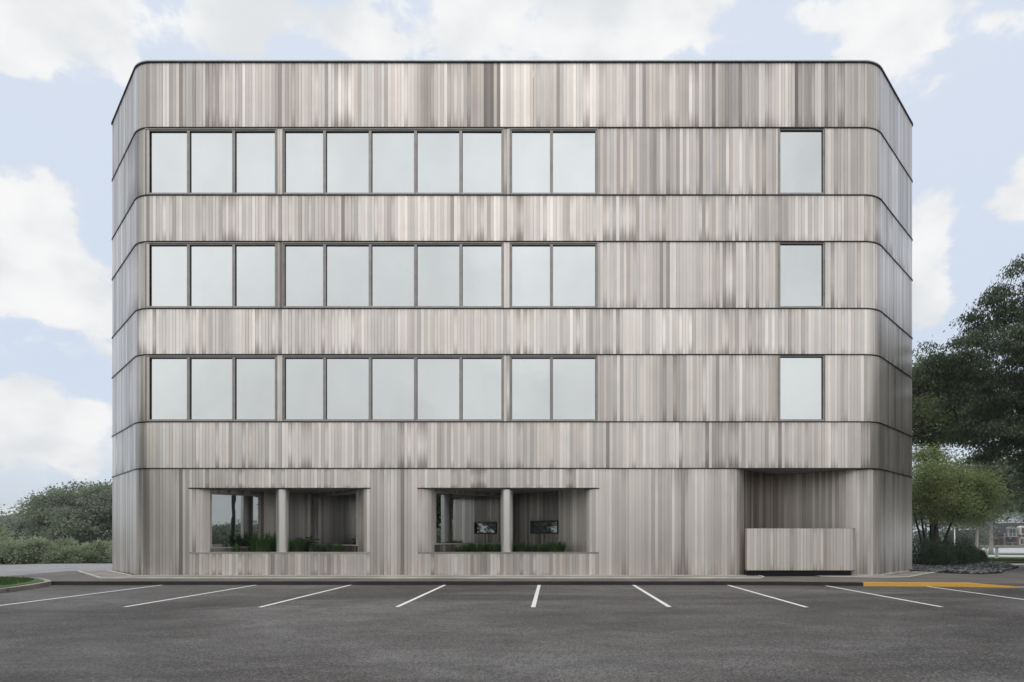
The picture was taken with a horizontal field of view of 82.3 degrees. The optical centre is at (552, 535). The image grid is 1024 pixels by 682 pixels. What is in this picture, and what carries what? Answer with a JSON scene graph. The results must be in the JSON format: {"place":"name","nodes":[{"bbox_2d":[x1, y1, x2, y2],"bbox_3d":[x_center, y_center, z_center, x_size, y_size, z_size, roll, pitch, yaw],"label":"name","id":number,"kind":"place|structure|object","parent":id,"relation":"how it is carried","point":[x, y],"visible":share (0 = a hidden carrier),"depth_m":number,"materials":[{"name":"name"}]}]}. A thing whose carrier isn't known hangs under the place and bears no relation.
{"place":"outdoors","nodes":[
{"label":"outdoors","id":0,"kind":"place"},
{"bbox_2d":[0,577,43,587],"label":"lawn island","id":1,"kind":"structure","parent":0,"point":[36,580],"depth_m":16.25,"materials":[{"name":"green plant"}]},
{"bbox_2d":[0,576,33,584],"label":"lawn grass","id":2,"kind":"structure","parent":1,"relation":"on","point":[4,580],"depth_m":16.97,"materials":[{"name":"green plant"}]},
{"bbox_2d":[0,564,111,575],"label":"road surface","id":3,"kind":"object","parent":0,"point":[13,569],"depth_m":26.89,"materials":[{"name":"concrete"}]},
{"bbox_2d":[0,585,1023,681],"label":"parking lot","id":4,"kind":"structure","parent":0,"point":[557,633],"depth_m":8.63,"materials":[{"name":"grey asphalt"}]},
{"bbox_2d":[0,577,51,592],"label":"island curb","id":5,"kind":"structure","parent":4,"relation":"on","point":[47,582],"depth_m":15.86,"materials":[{"name":"grey concrete"}]},
{"bbox_2d":[52,581,862,585],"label":"curb","id":6,"kind":"structure","parent":4,"relation":"on","point":[456,583],"depth_m":17.30,"materials":[{"name":"grey concrete"}]},
{"bbox_2d":[0,585,1023,606],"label":"parking lines","id":7,"kind":"object","parent":4,"relation":"on","point":[534,602],"visible":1,"depth_m":13.99,"materials":[{"name":"white paint"}]},
{"bbox_2d":[863,582,1013,587],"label":"yellow curb","id":8,"kind":"structure","parent":4,"relation":"on","point":[938,584],"depth_m":16.79,"materials":[{"name":"paint"}]},
{"bbox_2d":[0,538,1023,563],"bbox_3d":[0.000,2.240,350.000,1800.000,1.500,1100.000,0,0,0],"label":"ground","id":9,"kind":"structure","parent":0,"point":[1007,546],"depth_m":125.73,"materials":[{"name":"green plant"}]},
{"bbox_2d":[0,504,14,536],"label":"tree","id":10,"kind":"object","parent":9,"relation":"on","point":[2,520],"visible":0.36,"depth_m":121.60,"materials":[{"name":"green plant"}]},
{"bbox_2d":[0,522,15,560],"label":"roadside shrub","id":11,"kind":"object","parent":9,"relation":"on","point":[4,528],"visible":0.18,"depth_m":34.56,"materials":[{"name":"green plant"}]},
{"bbox_2d":[0,529,34,563],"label":"roadside shrub","id":12,"kind":"object","parent":9,"relation":"on","point":[11,552],"visible":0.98,"depth_m":32.90,"materials":[{"name":"green plant"}]},
{"bbox_2d":[0,511,34,537],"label":"tree","id":13,"kind":"object","parent":9,"relation":"on","point":[9,519],"visible":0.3,"depth_m":127.42,"materials":[{"name":"green plant"}]},
{"bbox_2d":[1,502,38,536],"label":"tree","id":14,"kind":"object","parent":9,"relation":"on","point":[19,513],"visible":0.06,"depth_m":133.63,"materials":[{"name":"green plant"}]},
{"bbox_2d":[12,518,32,542],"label":"spruce","id":15,"kind":"object","parent":9,"relation":"on","point":[21,527],"visible":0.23,"depth_m":91.17,"materials":[{"name":"green plant"}]},
{"bbox_2d":[16,531,57,563],"bbox_3d":[-30.384,0.726,34.297,2.420,1.983,2.112,0,0,0],"label":"roadside shrub","id":16,"kind":"object","parent":9,"relation":"on","point":[37,543],"visible":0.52,"depth_m":34.03,"materials":[{"name":"green plant"}]},
{"bbox_2d":[28,542,70,563],"bbox_3d":[-29.715,1.017,34.662,2.374,1.422,2.201,0,0,0],"label":"roadside shrub","id":17,"kind":"object","parent":9,"relation":"on","point":[49,557],"visible":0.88,"depth_m":34.15,"materials":[{"name":"green plant"}]},
{"bbox_2d":[13,478,111,544],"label":"broad tree","id":18,"kind":"object","parent":9,"relation":"on","point":[62,512],"visible":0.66,"depth_m":57.98,"materials":[{"name":"green plant"}]},
{"bbox_2d":[53,535,78,548],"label":"roadside shrub","id":19,"kind":"object","parent":9,"relation":"on","point":[66,542],"visible":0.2,"depth_m":35.84,"materials":[{"name":"green plant"}]},
{"bbox_2d":[57,542,98,563],"bbox_3d":[-28.544,1.058,35.338,2.292,1.366,2.357,0,0,0],"label":"roadside shrub","id":20,"kind":"object","parent":9,"relation":"on","point":[71,555],"visible":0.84,"depth_m":34.76,"materials":[{"name":"green plant"}]},
{"bbox_2d":[74,538,110,562],"bbox_3d":[-28.140,0.915,35.821,2.233,1.667,2.310,0,0,0],"label":"roadside shrub","id":21,"kind":"object","parent":9,"relation":"on","point":[99,546],"visible":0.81,"depth_m":35.41,"materials":[{"name":"green plant"}]},
{"bbox_2d":[97,539,111,562],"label":"roadside shrub","id":22,"kind":"object","parent":9,"relation":"on","point":[110,543],"visible":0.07,"depth_m":36.60,"materials":[{"name":"green plant"}]},
{"bbox_2d":[98,546,111,562],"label":"roadside shrub","id":23,"kind":"object","parent":9,"relation":"on","point":[109,556],"visible":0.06,"depth_m":35.62,"materials":[{"name":"green plant"}]},
{"bbox_2d":[912,479,953,544],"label":"street tree","id":24,"kind":"object","parent":9,"relation":"on","point":[914,534],"visible":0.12,"depth_m":125.35,"materials":[{"name":"green plant"}]},
{"bbox_2d":[939,494,987,543],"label":"street tree","id":25,"kind":"object","parent":9,"relation":"on","point":[951,530],"visible":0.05,"depth_m":133.78,"materials":[{"name":"green plant"}]},
{"bbox_2d":[909,560,1018,573],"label":"rock mulch","id":26,"kind":"object","parent":9,"relation":"on","point":[994,567],"visible":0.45,"depth_m":23.18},
{"bbox_2d":[912,537,937,563],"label":"evergreen shrub","id":27,"kind":"object","parent":26,"relation":"on","point":[915,549],"visible":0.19,"depth_m":26.43,"materials":[{"name":"green plant"}]},
{"bbox_2d":[912,541,959,565],"bbox_3d":[16.733,0.749,25.587,1.943,1.446,2.048,0,0,0],"label":"evergreen shrub","id":28,"kind":"object","parent":26,"relation":"on","point":[943,557],"visible":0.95,"depth_m":25.34,"materials":[{"name":"green plant"}]},
{"bbox_2d":[929,535,954,553],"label":"evergreen shrub","id":29,"kind":"object","parent":26,"relation":"on","point":[947,538],"visible":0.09,"depth_m":27.92,"materials":[{"name":"green plant"}]},
{"bbox_2d":[934,539,971,563],"bbox_3d":[18.098,0.808,26.585,1.963,1.327,1.954,0,0,-42],"label":"evergreen shrub","id":30,"kind":"object","parent":26,"relation":"on","point":[959,550],"visible":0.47,"depth_m":26.13,"materials":[{"name":"green plant"}]},
{"bbox_2d":[912,442,1022,542],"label":"ornamental tree","id":31,"kind":"object","parent":26,"relation":"on","point":[937,487],"visible":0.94,"depth_m":29.50,"materials":[{"name":"green plant"}]},
{"bbox_2d":[952,535,985,562],"bbox_3d":[19.395,0.659,27.689,1.741,1.625,1.931,0,0,-40],"label":"evergreen shrub","id":32,"kind":"object","parent":26,"relation":"on","point":[974,549],"visible":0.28,"depth_m":27.33,"materials":[{"name":"green plant"}]},
{"bbox_2d":[971,546,992,562],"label":"evergreen shrub","id":33,"kind":"object","parent":26,"relation":"on","point":[983,553],"visible":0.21,"depth_m":28.23,"materials":[{"name":"green plant"}]},
{"bbox_2d":[912,253,1023,476],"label":"honey locust","id":34,"kind":"object","parent":9,"relation":"on","point":[1011,343],"visible":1,"depth_m":21.97,"materials":[{"name":"green plant"}]},
{"bbox_2d":[941,509,1012,547],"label":"street tree","id":35,"kind":"object","parent":9,"relation":"on","point":[978,537],"visible":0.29,"depth_m":121.29,"materials":[{"name":"green plant"}]},
{"bbox_2d":[943,523,1023,544],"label":"mansard house","id":36,"kind":"structure","parent":9,"relation":"on","point":[1014,532],"depth_m":171.94,"materials":[{"name":"brown brick"}]},
{"bbox_2d":[1000,539,1010,544],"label":"window","id":37,"kind":"structure","parent":36,"relation":"in","point":[1008,541],"depth_m":171.95,"materials":[{"name":"grey glass"}]},
{"bbox_2d":[1005,527,1016,536],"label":"window","id":38,"kind":"structure","parent":36,"relation":"in","point":[1010,530],"depth_m":171.40,"materials":[{"name":"grey glass"}]},
{"bbox_2d":[1016,526,1023,534],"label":"window","id":39,"kind":"structure","parent":36,"relation":"in","point":[1020,529],"depth_m":171.11,"materials":[{"name":"white glass"}]},
{"bbox_2d":[1019,537,1023,544],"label":"window","id":40,"kind":"structure","parent":36,"relation":"in","point":[1021,540],"depth_m":171.74,"materials":[{"name":"white glass"}]},
{"bbox_2d":[996,501,1023,522],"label":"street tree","id":41,"kind":"object","parent":9,"relation":"on","point":[1015,517],"visible":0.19,"depth_m":189.90,"materials":[{"name":"green plant"}]},
{"bbox_2d":[0,0,1023,537],"label":"sky","id":42,"kind":"structure","parent":0,"point":[956,67],"materials":[{"name":"blue"}]},
{"bbox_2d":[3,565,1023,585],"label":"sidewalk","id":43,"kind":"structure","parent":0,"point":[1013,577],"depth_m":18.14,"materials":[{"name":"concrete"}]},
{"bbox_2d":[79,570,759,576],"bbox_3d":[-5.810,1.360,19.433,25.231,0.050,3.861,0,0,8],"label":"paved pad","id":44,"kind":"object","parent":43,"relation":"on","point":[103,573],"visible":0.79,"depth_m":19.11,"materials":[{"name":"grey concrete"}]},
{"bbox_2d":[77,570,764,577],"bbox_3d":[-5.771,1.342,19.376,25.281,0.036,3.358,0,0,6],"label":"pad edge","id":45,"kind":"object","parent":43,"relation":"on","point":[417,577],"visible":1,"depth_m":18.61,"materials":[{"name":"grey concrete"}]},
{"bbox_2d":[108,570,741,575],"bbox_3d":[-5.520,1.340,19.831,23.935,0.040,2.660,0,0,7],"label":"pad edge","id":46,"kind":"object","parent":43,"relation":"on","point":[425,575],"visible":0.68,"depth_m":19.57,"materials":[{"name":"grey concrete"}]},
{"bbox_2d":[111,60,912,574],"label":"office building","id":47,"kind":"structure","parent":43,"relation":"on","point":[595,316],"depth_m":19.70,"materials":[{"name":"wood"}]},
{"bbox_2d":[147,130,187,193],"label":"window","id":48,"kind":"structure","parent":47,"relation":"in","point":[168,148],"depth_m":19.75,"materials":[{"name":"glass"}]},
{"bbox_2d":[147,244,187,307],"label":"window","id":49,"kind":"structure","parent":47,"relation":"in","point":[168,262],"depth_m":19.75,"materials":[{"name":"glass"}]},
{"bbox_2d":[147,357,187,420],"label":"window","id":50,"kind":"structure","parent":47,"relation":"in","point":[168,375],"depth_m":19.75,"materials":[{"name":"glass"}]},
{"bbox_2d":[188,130,233,193],"bbox_3d":[-11.513,-12.591,19.807,1.520,2.184,0.226,0,0,0],"label":"window","id":51,"kind":"structure","parent":47,"relation":"in","point":[210,152],"depth_m":19.75,"materials":[{"name":"glass"}]},
{"bbox_2d":[188,244,233,307],"bbox_3d":[-11.513,-8.761,19.807,1.520,2.170,0.226,0,0,0],"label":"window","id":52,"kind":"structure","parent":47,"relation":"in","point":[210,266],"depth_m":19.75,"materials":[{"name":"glass"}]},
{"bbox_2d":[188,357,233,420],"bbox_3d":[-11.513,-4.946,19.807,1.520,2.179,0.226,0,0,0],"label":"window","id":53,"kind":"structure","parent":47,"relation":"in","point":[210,379],"depth_m":19.75,"materials":[{"name":"glass"}]},
{"bbox_2d":[210,493,260,548],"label":"window","id":54,"kind":"structure","parent":47,"relation":"in","point":[233,517],"depth_m":20.54,"materials":[{"name":"glass"}]},
{"bbox_2d":[231,542,241,551],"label":"grass clump","id":55,"kind":"object","parent":47,"relation":"on","point":[236,547],"visible":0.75,"depth_m":20.00,"materials":[{"name":"green plant"}]},
{"bbox_2d":[234,130,275,193],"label":"window","id":56,"kind":"structure","parent":47,"relation":"in","point":[254,150],"depth_m":19.75,"materials":[{"name":"glass"}]},
{"bbox_2d":[234,244,275,307],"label":"window","id":57,"kind":"structure","parent":47,"relation":"in","point":[254,264],"depth_m":19.75,"materials":[{"name":"glass"}]},
{"bbox_2d":[234,357,275,420],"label":"window","id":58,"kind":"structure","parent":47,"relation":"in","point":[254,377],"depth_m":19.75,"materials":[{"name":"glass"}]},
{"bbox_2d":[242,531,275,551],"bbox_3d":[-9.969,0.244,20.169,1.837,0.823,1.040,0,0,0],"label":"grass clump","id":59,"kind":"object","parent":47,"relation":"on","point":[263,544],"visible":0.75,"depth_m":19.97,"materials":[{"name":"green plant"}]},
{"bbox_2d":[290,535,308,551],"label":"grass clump","id":60,"kind":"object","parent":47,"relation":"on","point":[296,546],"visible":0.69,"depth_m":20.08,"materials":[{"name":"green plant"}]},
{"bbox_2d":[283,130,324,193],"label":"window","id":61,"kind":"structure","parent":47,"relation":"in","point":[303,150],"depth_m":19.75,"materials":[{"name":"glass"}]},
{"bbox_2d":[283,244,324,307],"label":"window","id":62,"kind":"structure","parent":47,"relation":"in","point":[303,264],"depth_m":19.75,"materials":[{"name":"glass"}]},
{"bbox_2d":[283,357,324,420],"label":"window","id":63,"kind":"structure","parent":47,"relation":"in","point":[303,377],"depth_m":19.75,"materials":[{"name":"glass"}]},
{"bbox_2d":[296,536,318,551],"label":"leafy plant","id":64,"kind":"object","parent":47,"relation":"on","point":[307,546],"visible":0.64,"depth_m":20.58,"materials":[{"name":"green plant"}]},
{"bbox_2d":[310,543,326,551],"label":"grass clump","id":65,"kind":"object","parent":47,"relation":"on","point":[318,548],"visible":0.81,"depth_m":20.22,"materials":[{"name":"green plant"}]},
{"bbox_2d":[326,542,345,551],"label":"grass clump","id":66,"kind":"object","parent":47,"relation":"on","point":[337,547],"visible":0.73,"depth_m":19.96,"materials":[{"name":"green plant"}]},
{"bbox_2d":[314,491,357,545],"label":"wall","id":67,"kind":"structure","parent":47,"relation":"in","point":[335,515],"depth_m":21.18,"materials":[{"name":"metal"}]},
{"bbox_2d":[325,130,369,193],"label":"window","id":68,"kind":"structure","parent":47,"relation":"in","point":[347,152],"depth_m":19.75,"materials":[{"name":"glass"}]},
{"bbox_2d":[325,244,369,307],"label":"window","id":69,"kind":"structure","parent":47,"relation":"in","point":[347,266],"depth_m":19.75,"materials":[{"name":"glass"}]},
{"bbox_2d":[325,357,369,420],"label":"window","id":70,"kind":"structure","parent":47,"relation":"in","point":[347,379],"depth_m":19.75,"materials":[{"name":"glass"}]},
{"bbox_2d":[370,130,415,193],"bbox_3d":[-5.383,-12.591,19.807,1.520,2.184,0.226,0,0,0],"label":"window","id":71,"kind":"structure","parent":47,"relation":"in","point":[392,152],"depth_m":19.75,"materials":[{"name":"glass"}]},
{"bbox_2d":[370,244,415,307],"bbox_3d":[-5.383,-8.761,19.807,1.520,2.170,0.226,0,0,0],"label":"window","id":72,"kind":"structure","parent":47,"relation":"in","point":[392,266],"depth_m":19.75,"materials":[{"name":"glass"}]},
{"bbox_2d":[370,357,415,420],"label":"window","id":73,"kind":"structure","parent":47,"relation":"in","point":[392,379],"depth_m":19.75,"materials":[{"name":"glass"}]},
{"bbox_2d":[416,130,460,193],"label":"window","id":74,"kind":"structure","parent":47,"relation":"in","point":[438,152],"depth_m":19.75,"materials":[{"name":"glass"}]},
{"bbox_2d":[416,244,460,307],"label":"window","id":75,"kind":"structure","parent":47,"relation":"in","point":[438,266],"depth_m":19.75,"materials":[{"name":"glass"}]},
{"bbox_2d":[416,357,460,420],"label":"window","id":76,"kind":"structure","parent":47,"relation":"in","point":[438,379],"depth_m":19.75,"materials":[{"name":"glass"}]},
{"bbox_2d":[452,545,470,551],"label":"grass clump","id":77,"kind":"object","parent":47,"relation":"on","point":[462,549],"visible":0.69,"depth_m":20.05,"materials":[{"name":"green plant"}]},
{"bbox_2d":[434,491,500,544],"bbox_3d":[-2.835,-0.600,21.205,0.130,1.820,3.451,0,0,45],"label":"window","id":78,"kind":"structure","parent":47,"relation":"in","point":[459,518],"depth_m":20.96,"materials":[{"name":"glass"}]},
{"bbox_2d":[462,542,486,551],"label":"grass clump","id":79,"kind":"object","parent":47,"relation":"on","point":[478,547],"visible":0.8,"depth_m":20.08,"materials":[{"name":"green plant"}]},
{"bbox_2d":[461,130,502,193],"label":"window","id":80,"kind":"structure","parent":47,"relation":"in","point":[481,150],"depth_m":19.75,"materials":[{"name":"glass"}]},
{"bbox_2d":[461,244,502,307],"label":"window","id":81,"kind":"structure","parent":47,"relation":"in","point":[481,264],"depth_m":19.75,"materials":[{"name":"glass"}]},
{"bbox_2d":[461,357,502,420],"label":"window","id":82,"kind":"structure","parent":47,"relation":"in","point":[481,377],"depth_m":19.75,"materials":[{"name":"glass"}]},
{"bbox_2d":[482,542,500,551],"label":"grass clump","id":83,"kind":"object","parent":47,"relation":"on","point":[493,548],"visible":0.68,"depth_m":20.12,"materials":[{"name":"green plant"}]},
{"bbox_2d":[513,541,533,551],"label":"grass clump","id":84,"kind":"object","parent":47,"relation":"on","point":[522,547],"visible":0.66,"depth_m":20.11,"materials":[{"name":"green plant"}]},
{"bbox_2d":[511,130,550,193],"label":"window","id":85,"kind":"structure","parent":47,"relation":"in","point":[530,149],"depth_m":19.75,"materials":[{"name":"glass"}]},
{"bbox_2d":[511,244,550,307],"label":"window","id":86,"kind":"structure","parent":47,"relation":"in","point":[530,263],"depth_m":19.75,"materials":[{"name":"glass"}]},
{"bbox_2d":[511,357,550,420],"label":"window","id":87,"kind":"structure","parent":47,"relation":"in","point":[530,376],"depth_m":19.75,"materials":[{"name":"glass"}]},
{"bbox_2d":[530,543,546,551],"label":"grass clump","id":88,"kind":"object","parent":47,"relation":"on","point":[536,548],"visible":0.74,"depth_m":20.10,"materials":[{"name":"green plant"}]},
{"bbox_2d":[530,520,557,533],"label":"window","id":89,"kind":"structure","parent":47,"relation":"in","point":[548,526],"depth_m":21.33,"materials":[{"name":"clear glass"}]},
{"bbox_2d":[546,540,568,551],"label":"grass clump","id":90,"kind":"object","parent":47,"relation":"on","point":[553,547],"visible":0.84,"depth_m":19.96,"materials":[{"name":"green plant"}]},
{"bbox_2d":[552,130,596,193],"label":"window","id":91,"kind":"structure","parent":47,"relation":"in","point":[574,152],"depth_m":19.75,"materials":[{"name":"glass"}]},
{"bbox_2d":[552,244,596,307],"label":"window","id":92,"kind":"structure","parent":47,"relation":"in","point":[574,266],"depth_m":19.75,"materials":[{"name":"glass"}]},
{"bbox_2d":[552,357,596,420],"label":"window","id":93,"kind":"structure","parent":47,"relation":"in","point":[574,379],"depth_m":19.75,"materials":[{"name":"glass"}]},
{"bbox_2d":[779,129,823,193],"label":"window","id":94,"kind":"structure","parent":47,"relation":"in","point":[801,151],"depth_m":19.75,"materials":[{"name":"glass"}]},
{"bbox_2d":[779,242,823,307],"bbox_3d":[8.394,-8.780,19.807,1.520,2.208,0.226,0,0,0],"label":"window","id":95,"kind":"structure","parent":47,"relation":"in","point":[801,265],"depth_m":19.75,"materials":[{"name":"glass"}]},
{"bbox_2d":[779,355,823,420],"bbox_3d":[8.394,-4.965,19.807,1.520,2.217,0.226,0,0,0],"label":"window","id":96,"kind":"structure","parent":47,"relation":"in","point":[801,378],"depth_m":19.75,"materials":[{"name":"glass"}]},
{"bbox_2d":[745,528,854,575],"bbox_3d":[8.296,0.562,19.630,3.622,1.616,0.262,0,0,0],"label":"entrance screen","id":97,"kind":"object","parent":43,"relation":"on","point":[796,551],"visible":0.95,"depth_m":19.50,"materials":[{"name":"grey wood"}]},
{"bbox_2d":[815,571,935,577],"bbox_3d":[11.597,1.360,20.256,5.957,0.050,2.694,0,0,-16],"label":"paved pad","id":98,"kind":"object","parent":43,"relation":"on","point":[905,575],"visible":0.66,"depth_m":19.59,"materials":[{"name":"grey concrete"}]},
{"bbox_2d":[851,570,910,574],"bbox_3d":[12.217,1.340,20.992,4.777,0.040,0.832,0,0,-33],"label":"pad edge","id":99,"kind":"object","parent":43,"relation":"on","point":[892,573],"visible":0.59,"depth_m":20.93,"materials":[{"name":"grey concrete"}]},
{"bbox_2d":[830,572,933,577],"bbox_3d":[11.841,1.342,19.816,6.039,0.036,1.468,0,0,-24],"label":"pad edge","id":100,"kind":"object","parent":43,"relation":"on","point":[885,577],"visible":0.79,"depth_m":19.05,"materials":[{"name":"grey concrete"}]},
{"bbox_2d":[913,548,1023,564],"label":"paving","id":101,"kind":"structure","parent":0,"point":[1011,550],"depth_m":87.27,"materials":[{"name":"grey concrete"}]},
{"bbox_2d":[912,346,1020,542],"bbox_3d":[24.313,-4.743,35.496,10.150,13.087,6.656,0,0,-19],"label":"shade tree","id":102,"kind":"object","parent":101,"relation":"on","point":[924,429],"visible":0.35,"depth_m":34.09,"materials":[{"name":"green plant"}]},
{"bbox_2d":[949,448,1023,552],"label":"shade tree","id":103,"kind":"object","parent":101,"relation":"on","point":[1017,501],"visible":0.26,"depth_m":73.97,"materials":[{"name":"green plant"}]},
{"bbox_2d":[995,547,998,557],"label":"bollard","id":104,"kind":"object","parent":101,"relation":"on","point":[996,552],"visible":0.89,"depth_m":43.92,"materials":[{"name":"concrete"}]},
{"bbox_2d":[988,557,1023,557],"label":"lawn strip","id":105,"kind":"object","parent":101,"relation":"on","point":[1007,557],"visible":0.31,"depth_m":49.52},
{"bbox_2d":[988,392,1023,521],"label":"lot tree","id":106,"kind":"object","parent":101,"relation":"on","point":[1016,476],"visible":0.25,"depth_m":36.82,"materials":[{"name":"green plant"}]},
{"bbox_2d":[988,553,1023,554],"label":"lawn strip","id":107,"kind":"object","parent":101,"relation":"on","point":[1007,553],"visible":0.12,"depth_m":67.22,"materials":[{"name":"green plant"}]},
{"bbox_2d":[977,558,1023,561],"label":"lawn grass","id":108,"kind":"structure","parent":0,"point":[1007,559],"depth_m":37.73,"materials":[{"name":"green plant"}]}
]}

